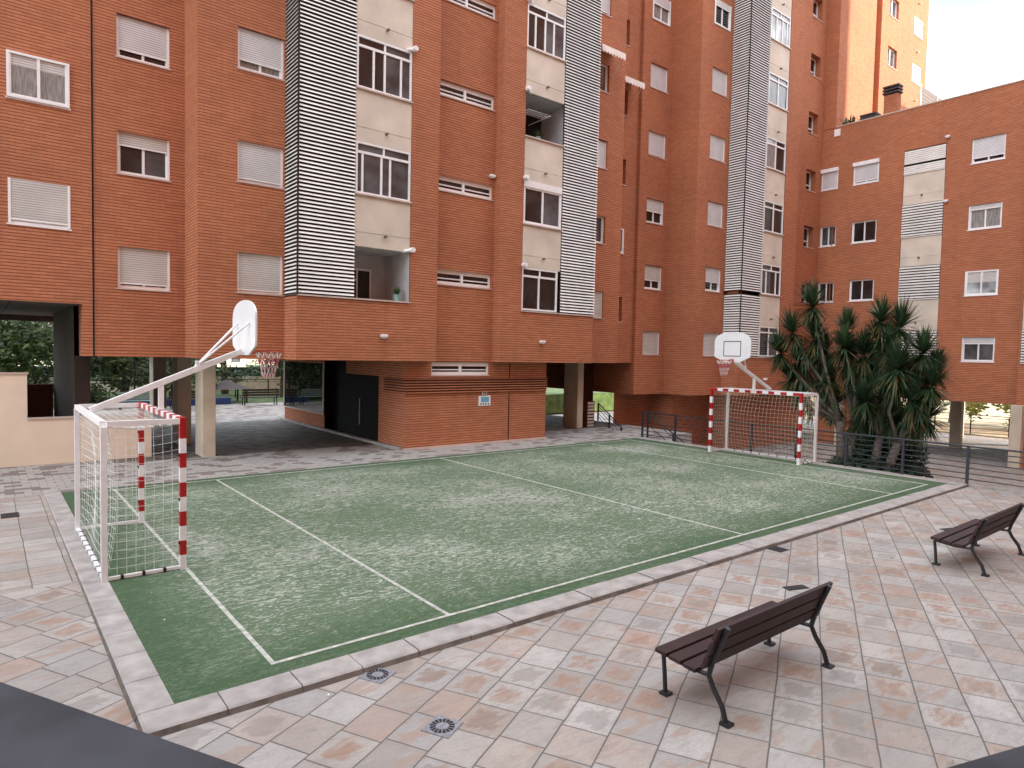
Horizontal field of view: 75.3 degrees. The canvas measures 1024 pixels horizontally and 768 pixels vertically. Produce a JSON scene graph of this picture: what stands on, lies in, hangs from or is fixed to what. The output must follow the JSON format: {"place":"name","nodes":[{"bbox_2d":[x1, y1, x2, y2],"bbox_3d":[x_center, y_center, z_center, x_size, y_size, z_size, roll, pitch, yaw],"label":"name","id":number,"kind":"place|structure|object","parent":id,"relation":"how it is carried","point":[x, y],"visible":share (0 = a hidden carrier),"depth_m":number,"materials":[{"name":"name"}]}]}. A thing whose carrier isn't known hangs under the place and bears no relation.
{"place":"outdoors","nodes":[
{"label":"outdoors","id":0,"kind":"place"},
{"bbox_2d":[0,0,92,355],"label":"apartment building","id":1,"kind":"structure","parent":0,"point":[45,178],"depth_m":16.07,"materials":[{"name":"red brick"}]},
{"bbox_2d":[5,49,70,110],"bbox_3d":[-11.377,-7.257,15.927,1.290,1.095,0.270,-1,3,-39],"label":"window","id":2,"kind":"structure","parent":1,"relation":"in","point":[29,78],"depth_m":15.83,"materials":[{"name":"clear glass"}]},
{"bbox_2d":[7,177,71,230],"bbox_3d":[-11.452,-4.332,16.076,1.290,1.095,0.230,-1,3,-39],"label":"window","id":3,"kind":"structure","parent":1,"relation":"in","point":[30,203],"depth_m":16.00,"materials":[{"name":"white plastic"}]},
{"bbox_2d":[18,325,245,366],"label":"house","id":4,"kind":"structure","parent":0,"point":[239,362],"depth_m":92.42,"materials":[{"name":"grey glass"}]},
{"bbox_2d":[118,392,149,410],"bbox_3d":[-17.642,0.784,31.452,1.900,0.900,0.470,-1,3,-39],"label":"car","id":5,"kind":"object","parent":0,"point":[145,395],"visible":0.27,"depth_m":31.25,"materials":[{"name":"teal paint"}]},
{"bbox_2d":[53,365,613,413],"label":"park lawn","id":6,"kind":"structure","parent":0,"point":[555,398],"depth_m":51.10,"materials":[{"name":"plant"}]},
{"bbox_2d":[0,320,53,375],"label":"park tree","id":7,"kind":"object","parent":6,"relation":"on","point":[43,365],"visible":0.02,"depth_m":38.07,"materials":[{"name":"green plant"}]},
{"bbox_2d":[0,320,149,403],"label":"park tree","id":8,"kind":"object","parent":6,"relation":"on","point":[24,337],"visible":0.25,"depth_m":31.97,"materials":[{"name":"green plant"}]},
{"bbox_2d":[90,356,194,395],"bbox_3d":[-21.953,-2.437,39.670,7.709,6.508,7.234,-1,3,-39],"label":"park tree","id":9,"kind":"object","parent":6,"relation":"on","point":[101,377],"visible":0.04,"depth_m":38.47,"materials":[{"name":"green plant"}]},
{"bbox_2d":[29,366,280,391],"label":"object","id":10,"kind":"structure","parent":6,"relation":"on","point":[251,384],"depth_m":48.86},
{"bbox_2d":[98,357,231,398],"bbox_3d":[-18.713,-2.009,35.872,5.570,6.632,5.981,2,3,8],"label":"park tree","id":11,"kind":"object","parent":6,"relation":"on","point":[147,370],"visible":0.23,"depth_m":34.84,"materials":[{"name":"green plant"}]},
{"bbox_2d":[48,379,281,398],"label":"park railing","id":12,"kind":"object","parent":6,"relation":"on","point":[268,381],"visible":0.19,"depth_m":40.69,"materials":[{"name":"metal"}]},
{"bbox_2d":[216,380,250,402],"bbox_3d":[-16.072,0.385,37.324,2.200,1.270,2.200,-1,3,-39],"label":"play hut","id":13,"kind":"object","parent":6,"relation":"on","point":[226,385],"visible":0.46,"depth_m":36.89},
{"bbox_2d":[220,359,269,393],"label":"park tree","id":14,"kind":"object","parent":6,"relation":"on","point":[224,374],"visible":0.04,"depth_m":43.81,"materials":[{"name":"green plant"}]},
{"bbox_2d":[260,359,284,395],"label":"park tree","id":15,"kind":"object","parent":6,"relation":"on","point":[281,372],"visible":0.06,"depth_m":42.43,"materials":[{"name":"green plant"}]},
{"bbox_2d":[93,415,622,464],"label":"undercroft paving","id":16,"kind":"structure","parent":0,"point":[246,437],"depth_m":22.50,"materials":[{"name":"concrete"}]},
{"bbox_2d":[53,0,644,456],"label":"apartment building","id":17,"kind":"structure","parent":16,"relation":"on","point":[315,182],"depth_m":19.56,"materials":[{"name":"red brick"}]},
{"bbox_2d":[115,14,170,70],"bbox_3d":[-9.607,-8.868,17.270,1.290,1.105,0.230,-1,3,-39],"label":"window","id":18,"kind":"structure","parent":17,"relation":"in","point":[141,42],"depth_m":17.26,"materials":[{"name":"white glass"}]},
{"bbox_2d":[116,246,171,292],"bbox_3d":[-9.732,-3.015,17.537,1.290,1.105,0.230,-1,3,-39],"label":"window","id":19,"kind":"structure","parent":17,"relation":"in","point":[138,269],"depth_m":17.53,"materials":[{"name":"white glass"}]},
{"bbox_2d":[116,131,171,182],"bbox_3d":[-9.670,-5.941,17.403,1.290,1.105,0.230,-1,3,-39],"label":"window","id":20,"kind":"structure","parent":17,"relation":"in","point":[137,156],"depth_m":17.42,"materials":[{"name":"white glass"}]},
{"bbox_2d":[236,252,283,296],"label":"window","id":21,"kind":"structure","parent":17,"relation":"in","point":[257,274],"depth_m":18.07,"materials":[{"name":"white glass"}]},
{"bbox_2d":[236,140,284,189],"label":"window","id":22,"kind":"structure","parent":17,"relation":"in","point":[260,165],"depth_m":17.94,"materials":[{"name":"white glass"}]},
{"bbox_2d":[237,27,285,81],"bbox_3d":[-6.756,-8.831,17.813,1.280,1.105,0.230,-1,3,-39],"label":"window","id":23,"kind":"structure","parent":17,"relation":"in","point":[259,54],"depth_m":17.81,"materials":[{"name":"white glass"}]},
{"bbox_2d":[284,360,324,414],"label":"shop window","id":24,"kind":"structure","parent":17,"relation":"in","point":[303,382],"depth_m":26.79,"materials":[{"name":"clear glass"}]},
{"bbox_2d":[346,373,378,440],"bbox_3d":[-5.182,0.782,22.852,0.134,2.220,2.500,-1,3,-39],"label":"entrance door","id":25,"kind":"structure","parent":17,"relation":"in","point":[362,404],"depth_m":22.82,"materials":[{"name":"black"}]},
{"bbox_2d":[355,140,410,201],"bbox_3d":[-3.719,-6.121,19.184,1.750,1.445,0.070,-1,3,-39],"label":"window","id":26,"kind":"structure","parent":17,"relation":"in","point":[381,171],"depth_m":19.15,"materials":[{"name":"grey glass"}]},
{"bbox_2d":[356,33,411,100],"bbox_3d":[-3.657,-9.047,19.051,1.750,1.445,0.070,-1,3,-39],"label":"window","id":27,"kind":"structure","parent":17,"relation":"in","point":[382,67],"depth_m":19.03,"materials":[{"name":"clear glass"}]},
{"bbox_2d":[430,362,489,375],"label":"window","id":28,"kind":"structure","parent":17,"relation":"in","point":[437,368],"depth_m":21.66,"materials":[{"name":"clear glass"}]},
{"bbox_2d":[437,269,491,289],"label":"window","id":29,"kind":"structure","parent":17,"relation":"in","point":[444,277],"depth_m":21.57,"materials":[{"name":"clear glass"}]},
{"bbox_2d":[439,175,493,201],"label":"window","id":30,"kind":"structure","parent":17,"relation":"in","point":[446,184],"depth_m":21.44,"materials":[{"name":"clear glass"}]},
{"bbox_2d":[440,80,495,111],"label":"window","id":31,"kind":"structure","parent":17,"relation":"in","point":[449,90],"depth_m":21.30,"materials":[{"name":"clear glass"}]},
{"bbox_2d":[446,0,497,20],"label":"window","id":32,"kind":"structure","parent":17,"relation":"in","point":[480,7],"depth_m":21.46,"materials":[{"name":"clear glass"}]},
{"bbox_2d":[478,395,490,405],"bbox_3d":[-0.921,0.559,22.281,0.490,0.340,0.022,-1,3,-39],"label":"wall sign","id":33,"kind":"object","parent":17,"relation":"attached to","point":[484,400],"visible":1,"depth_m":22.27,"materials":[{"name":"white paint"}]},
{"bbox_2d":[521,267,557,311],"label":"window","id":34,"kind":"structure","parent":17,"relation":"in","point":[539,286],"depth_m":23.08,"materials":[{"name":"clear glass"}]},
{"bbox_2d":[523,186,561,228],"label":"window","id":35,"kind":"structure","parent":17,"relation":"in","point":[542,208],"depth_m":22.99,"materials":[{"name":"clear glass"}]},
{"bbox_2d":[527,2,565,59],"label":"window","id":36,"kind":"structure","parent":17,"relation":"in","point":[546,30],"depth_m":22.71,"materials":[{"name":"clear glass"}]},
{"bbox_2d":[593,291,603,318],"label":"window","id":37,"kind":"structure","parent":17,"relation":"in","point":[597,301],"depth_m":26.30,"materials":[{"name":"grey glass"}]},
{"bbox_2d":[595,216,605,244],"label":"window","id":38,"kind":"structure","parent":17,"relation":"in","point":[600,220],"depth_m":26.24,"materials":[{"name":"grey glass"}]},
{"bbox_2d":[597,140,607,169],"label":"window","id":39,"kind":"structure","parent":17,"relation":"in","point":[601,156],"depth_m":26.03,"materials":[{"name":"white plastic"}]},
{"bbox_2d":[599,63,609,93],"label":"window","id":40,"kind":"structure","parent":17,"relation":"in","point":[604,69],"depth_m":25.97,"materials":[{"name":"grey glass"}]},
{"bbox_2d":[601,0,611,17],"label":"window","id":41,"kind":"structure","parent":17,"relation":"in","point":[605,8],"depth_m":25.78,"materials":[{"name":"white plastic"}]},
{"bbox_2d":[582,401,594,426],"bbox_3d":[3.265,1.300,28.291,0.420,1.150,0.325,-1,3,-39],"label":"brick stub","id":42,"kind":"object","parent":16,"relation":"on","point":[588,413],"visible":0.98,"depth_m":28.17,"materials":[{"name":"brick"}]},
{"bbox_2d":[246,359,612,414],"bbox_3d":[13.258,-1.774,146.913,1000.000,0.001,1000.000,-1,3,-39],"label":"ground","id":43,"kind":"structure","parent":0,"point":[248,361],"depth_m":199.73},
{"bbox_2d":[0,402,1023,767],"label":"plaza paving","id":44,"kind":"structure","parent":0,"point":[582,686],"depth_m":6.61,"materials":[{"name":"tile"}]},
{"bbox_2d":[27,384,52,417],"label":"ramp wall","id":45,"kind":"structure","parent":44,"relation":"on","point":[39,400],"depth_m":21.93,"materials":[{"name":"red brick"}]},
{"bbox_2d":[0,372,151,467],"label":"wall","id":46,"kind":"structure","parent":44,"relation":"on","point":[26,441],"depth_m":16.74,"materials":[{"name":"beige paint"}]},
{"bbox_2d":[125,397,230,405],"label":"painted low wall","id":47,"kind":"structure","parent":44,"relation":"on","point":[226,400],"depth_m":35.50,"materials":[{"name":"blue paint"}]},
{"bbox_2d":[240,388,279,405],"bbox_3d":[-13.509,0.686,35.528,1.950,0.900,0.470,-1,3,-39],"label":"yard bench","id":48,"kind":"object","parent":44,"relation":"on","point":[276,391],"visible":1,"depth_m":35.34,"materials":[{"name":"wood"}]},
{"bbox_2d":[358,668,396,683],"bbox_3d":[-1.288,2.785,6.353,0.260,0.010,0.260,2,3,24],"label":"floor drain","id":49,"kind":"object","parent":44,"relation":"on","point":[380,675],"visible":0.98,"depth_m":6.33,"materials":[{"name":"metal"}]},
{"bbox_2d":[420,715,463,738],"bbox_3d":[-0.579,2.839,5.500,0.260,0.010,0.260,2,3,24],"label":"floor drain","id":50,"kind":"object","parent":44,"relation":"on","point":[442,726],"visible":1,"depth_m":5.49,"materials":[{"name":"metal"}]},
{"bbox_2d":[61,438,946,704],"bbox_3d":[0.881,2.397,15.207,17.820,0.050,10.250,-1,3,-39],"label":"turf pitch","id":51,"kind":"object","parent":44,"relation":"on","point":[278,588],"visible":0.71,"depth_m":11.05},
{"bbox_2d":[74,300,282,582],"bbox_3d":[-5.071,0.549,10.468,2.810,3.820,3.083,-1,3,-39],"label":"football goal","id":52,"kind":"object","parent":51,"relation":"on","point":[244,329],"visible":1,"depth_m":9.90,"materials":[{"name":"white paint"}]},
{"bbox_2d":[113,440,928,664],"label":"pitch lines","id":53,"kind":"object","parent":51,"relation":"on","point":[262,651],"visible":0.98,"depth_m":9.74,"materials":[{"name":"paint"}]},
{"bbox_2d":[708,332,818,464],"bbox_3d":[7.056,0.372,20.009,2.810,3.820,3.088,-1,3,-39],"label":"football goal","id":54,"kind":"object","parent":51,"relation":"on","point":[733,347],"visible":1,"depth_m":19.76,"materials":[{"name":"white paint"}]},
{"bbox_2d":[43,482,968,736],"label":"kerb","id":55,"kind":"structure","parent":44,"relation":"on","point":[143,695],"depth_m":7.13,"materials":[{"name":"concrete"}]},
{"bbox_2d":[0,682,1023,767],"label":"ground","id":56,"kind":"structure","parent":44,"relation":"on","point":[37,731],"depth_m":2.74,"materials":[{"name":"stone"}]},
{"bbox_2d":[597,403,621,430],"bbox_3d":[4.124,1.676,28.121,0.056,1.591,2.304,0,3,-18],"label":"stair railing","id":57,"kind":"object","parent":44,"relation":"on","point":[608,419],"visible":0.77,"depth_m":28.21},
{"bbox_2d":[655,581,834,728],"bbox_3d":[2.328,2.444,6.422,2.000,0.838,0.754,-1,3,-39],"label":"park bench","id":58,"kind":"object","parent":44,"relation":"on","point":[709,647],"visible":1,"depth_m":6.11,"materials":[{"name":"wood"}]},
{"bbox_2d":[633,437,954,482],"bbox_3d":[7.965,2.283,20.973,0.450,0.054,10.400,-1,3,-39],"label":"kerb coping","id":59,"kind":"object","parent":44,"relation":"on","point":[875,471],"visible":0.64,"depth_m":19.37,"materials":[{"name":"concrete"}]},
{"bbox_2d":[783,584,808,590],"bbox_3d":[3.868,2.772,9.034,0.340,0.011,0.140,0,3,-19],"label":"floor drain","id":60,"kind":"object","parent":44,"relation":"on","point":[795,587],"visible":1,"depth_m":9.02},
{"bbox_2d":[641,412,1023,486],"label":"railing","id":61,"kind":"object","parent":44,"relation":"on","point":[903,454],"visible":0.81,"depth_m":18.80,"materials":[{"name":"metal"}]},
{"bbox_2d":[930,503,1023,576],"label":"park bench","id":62,"kind":"object","parent":44,"relation":"on","point":[966,534],"visible":1,"depth_m":10.24,"materials":[{"name":"wood"}]},
{"bbox_2d":[546,0,928,449],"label":"apartment building","id":63,"kind":"structure","parent":0,"point":[744,105],"depth_m":30.35,"materials":[{"name":"red brick"}]},
{"bbox_2d":[642,331,659,355],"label":"window","id":64,"kind":"structure","parent":63,"relation":"in","point":[650,347],"depth_m":29.98,"materials":[{"name":"white plastic"}]},
{"bbox_2d":[644,265,661,290],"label":"window","id":65,"kind":"structure","parent":63,"relation":"in","point":[652,281],"depth_m":29.87,"materials":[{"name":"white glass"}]},
{"bbox_2d":[646,198,664,225],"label":"window","id":66,"kind":"structure","parent":63,"relation":"in","point":[654,215],"depth_m":29.73,"materials":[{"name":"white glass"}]},
{"bbox_2d":[648,131,666,160],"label":"window","id":67,"kind":"structure","parent":63,"relation":"in","point":[656,149],"depth_m":29.58,"materials":[{"name":"white plastic"}]},
{"bbox_2d":[650,63,668,93],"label":"window","id":68,"kind":"structure","parent":63,"relation":"in","point":[658,74],"depth_m":29.45,"materials":[{"name":"white plastic"}]},
{"bbox_2d":[652,0,670,27],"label":"window","id":69,"kind":"structure","parent":63,"relation":"in","point":[661,8],"depth_m":29.27,"materials":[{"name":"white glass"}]},
{"bbox_2d":[702,332,717,356],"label":"window","id":70,"kind":"structure","parent":63,"relation":"in","point":[709,338],"depth_m":30.23,"materials":[{"name":"white glass"}]},
{"bbox_2d":[705,267,721,292],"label":"window","id":71,"kind":"structure","parent":63,"relation":"in","point":[712,281],"depth_m":30.18,"materials":[{"name":"white glass"}]},
{"bbox_2d":[707,201,723,228],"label":"window","id":72,"kind":"structure","parent":63,"relation":"in","point":[714,209],"depth_m":30.03,"materials":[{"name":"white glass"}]},
{"bbox_2d":[709,134,725,163],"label":"window","id":73,"kind":"structure","parent":63,"relation":"in","point":[717,145],"depth_m":29.89,"materials":[{"name":"white plastic"}]},
{"bbox_2d":[712,68,727,97],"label":"window","id":74,"kind":"structure","parent":63,"relation":"in","point":[719,78],"depth_m":29.76,"materials":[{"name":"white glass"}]},
{"bbox_2d":[714,0,731,31],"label":"window","id":75,"kind":"structure","parent":63,"relation":"in","point":[722,18],"depth_m":29.55,"materials":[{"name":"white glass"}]},
{"bbox_2d":[758,326,778,356],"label":"window","id":76,"kind":"structure","parent":63,"relation":"in","point":[764,331],"depth_m":31.57,"materials":[{"name":"white glass"}]},
{"bbox_2d":[760,263,780,295],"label":"window","id":77,"kind":"structure","parent":63,"relation":"in","point":[771,274],"depth_m":31.59,"materials":[{"name":"grey glass"}]},
{"bbox_2d":[762,200,783,234],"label":"window","id":78,"kind":"structure","parent":63,"relation":"in","point":[773,217],"depth_m":31.43,"materials":[{"name":"white glass"}]},
{"bbox_2d":[765,136,785,172],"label":"window","id":79,"kind":"structure","parent":63,"relation":"in","point":[776,150],"depth_m":31.28,"materials":[{"name":"white glass"}]},
{"bbox_2d":[767,72,788,109],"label":"window","id":80,"kind":"structure","parent":63,"relation":"in","point":[778,87],"depth_m":31.15,"materials":[{"name":"grey glass"}]},
{"bbox_2d":[770,6,790,47],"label":"window","id":81,"kind":"structure","parent":63,"relation":"in","point":[781,23],"depth_m":31.05,"materials":[{"name":"white glass"}]},
{"bbox_2d":[806,172,815,192],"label":"window","id":82,"kind":"structure","parent":63,"relation":"in","point":[808,175],"depth_m":35.14,"materials":[{"name":"white glass"}]},
{"bbox_2d":[887,48,896,70],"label":"window","id":83,"kind":"structure","parent":63,"relation":"in","point":[890,62],"depth_m":38.70,"materials":[{"name":"grey glass"}]},
{"bbox_2d":[889,0,898,21],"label":"window","id":84,"kind":"structure","parent":63,"relation":"in","point":[893,5],"depth_m":38.57,"materials":[{"name":"grey glass"}]},
{"bbox_2d":[912,64,920,86],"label":"window","id":85,"kind":"structure","parent":63,"relation":"in","point":[916,70],"depth_m":40.61,"materials":[{"name":"white glass"}]},
{"bbox_2d":[914,16,922,40],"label":"window","id":86,"kind":"structure","parent":63,"relation":"in","point":[918,28],"depth_m":40.50,"materials":[{"name":"white glass"}]},
{"bbox_2d":[555,412,1023,490],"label":"sunken yard ground","id":87,"kind":"structure","parent":0,"point":[988,442],"depth_m":31.53,"materials":[{"name":"concrete"}]},
{"bbox_2d":[648,433,691,443],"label":"stairs","id":88,"kind":"structure","parent":87,"relation":"on","point":[680,437],"depth_m":26.42,"materials":[{"name":"concrete"}]},
{"bbox_2d":[647,413,684,442],"bbox_3d":[5.888,2.309,24.250,0.052,2.364,2.452,-1,3,-39],"label":"stair railing","id":89,"kind":"object","parent":88,"relation":"on","point":[648,414],"visible":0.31,"depth_m":24.82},
{"bbox_2d":[934,412,1009,436],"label":"park railing","id":90,"kind":"object","parent":87,"relation":"on","point":[970,424],"visible":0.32,"depth_m":41.13,"materials":[{"name":"metal"}]},
{"bbox_2d":[958,482,1023,493],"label":"retaining wall","id":91,"kind":"structure","parent":87,"relation":"on","point":[996,488],"depth_m":16.39,"materials":[{"name":"concrete"}]},
{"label":"planting bed","id":92,"kind":"structure","parent":87,"relation":"on","visible":0},
{"bbox_2d":[760,276,963,469],"bbox_3d":[11.494,-0.011,22.246,3.734,7.445,6.700,-1,3,-39],"label":"yucca tree","id":93,"kind":"object","parent":92,"relation":"on","point":[858,378],"visible":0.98,"depth_m":21.63,"materials":[{"name":"green plant"}]},
{"bbox_2d":[820,454,933,477],"bbox_3d":[11.995,3.040,22.018,3.525,1.610,3.492,-1,3,-39],"label":"shrub","id":94,"kind":"object","parent":92,"relation":"on","point":[886,470],"visible":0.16,"depth_m":21.25,"materials":[{"name":"green plant"}]},
{"bbox_2d":[849,427,930,475],"bbox_3d":[12.566,2.414,22.415,2.780,2.331,2.773,-1,3,-39],"label":"shrub","id":95,"kind":"object","parent":92,"relation":"on","point":[913,458],"visible":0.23,"depth_m":21.68,"materials":[{"name":"green plant"}]},
{"bbox_2d":[805,397,1009,438],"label":"park path","id":96,"kind":"structure","parent":0,"point":[991,410],"depth_m":49.11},
{"bbox_2d":[965,402,1010,421],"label":"park tree","id":97,"kind":"object","parent":96,"relation":"on","point":[971,407],"visible":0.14,"depth_m":45.05,"materials":[{"name":"green plant"}]},
{"bbox_2d":[993,403,1012,428],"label":"park tree","id":98,"kind":"object","parent":96,"relation":"on","point":[1006,407],"visible":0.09,"depth_m":42.56,"materials":[{"name":"green plant"}]},
{"bbox_2d":[813,79,1023,469],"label":"apartment building","id":99,"kind":"structure","parent":0,"point":[944,178],"depth_m":30.92,"materials":[{"name":"red brick"}]},
{"bbox_2d":[818,282,833,302],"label":"window","id":100,"kind":"structure","parent":99,"relation":"in","point":[825,286],"depth_m":35.30,"materials":[{"name":"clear glass"}]},
{"bbox_2d":[818,226,835,247],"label":"window","id":101,"kind":"structure","parent":99,"relation":"in","point":[825,234],"depth_m":35.26,"materials":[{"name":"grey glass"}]},
{"bbox_2d":[820,167,838,191],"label":"window","id":102,"kind":"structure","parent":99,"relation":"in","point":[829,176],"depth_m":34.96,"materials":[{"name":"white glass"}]},
{"bbox_2d":[847,279,873,301],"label":"window","id":103,"kind":"structure","parent":99,"relation":"in","point":[860,290],"depth_m":33.90,"materials":[{"name":"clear glass"}]},
{"bbox_2d":[852,220,876,243],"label":"window","id":104,"kind":"structure","parent":99,"relation":"in","point":[864,231],"depth_m":33.75,"materials":[{"name":"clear glass"}]},
{"bbox_2d":[852,158,879,185],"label":"window","id":105,"kind":"structure","parent":99,"relation":"in","point":[867,171],"depth_m":33.52,"materials":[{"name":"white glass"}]},
{"bbox_2d":[919,84,941,104],"bbox_3d":[26.079,-15.118,40.207,7.100,4.170,0.075,-1,3,-39],"label":"roof balustrade","id":106,"kind":"object","parent":99,"relation":"on","point":[927,96],"visible":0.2,"depth_m":38.52,"materials":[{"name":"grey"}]},
{"bbox_2d":[960,337,994,362],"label":"window","id":107,"kind":"structure","parent":99,"relation":"in","point":[974,349],"depth_m":29.94,"materials":[{"name":"grey glass"}]},
{"bbox_2d":[963,269,998,296],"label":"window","id":108,"kind":"structure","parent":99,"relation":"in","point":[983,282],"depth_m":29.75,"materials":[{"name":"clear glass"}]},
{"bbox_2d":[966,202,1002,230],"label":"window","id":109,"kind":"structure","parent":99,"relation":"in","point":[984,216],"depth_m":29.67,"materials":[{"name":"clear glass"}]},
{"bbox_2d":[970,133,1005,164],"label":"window","id":110,"kind":"structure","parent":99,"relation":"in","point":[992,148],"depth_m":29.53,"materials":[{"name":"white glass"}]},
{"bbox_2d":[925,0,1023,99],"label":"sky","id":111,"kind":"structure","parent":0,"point":[973,45],"materials":[{"name":"white"}]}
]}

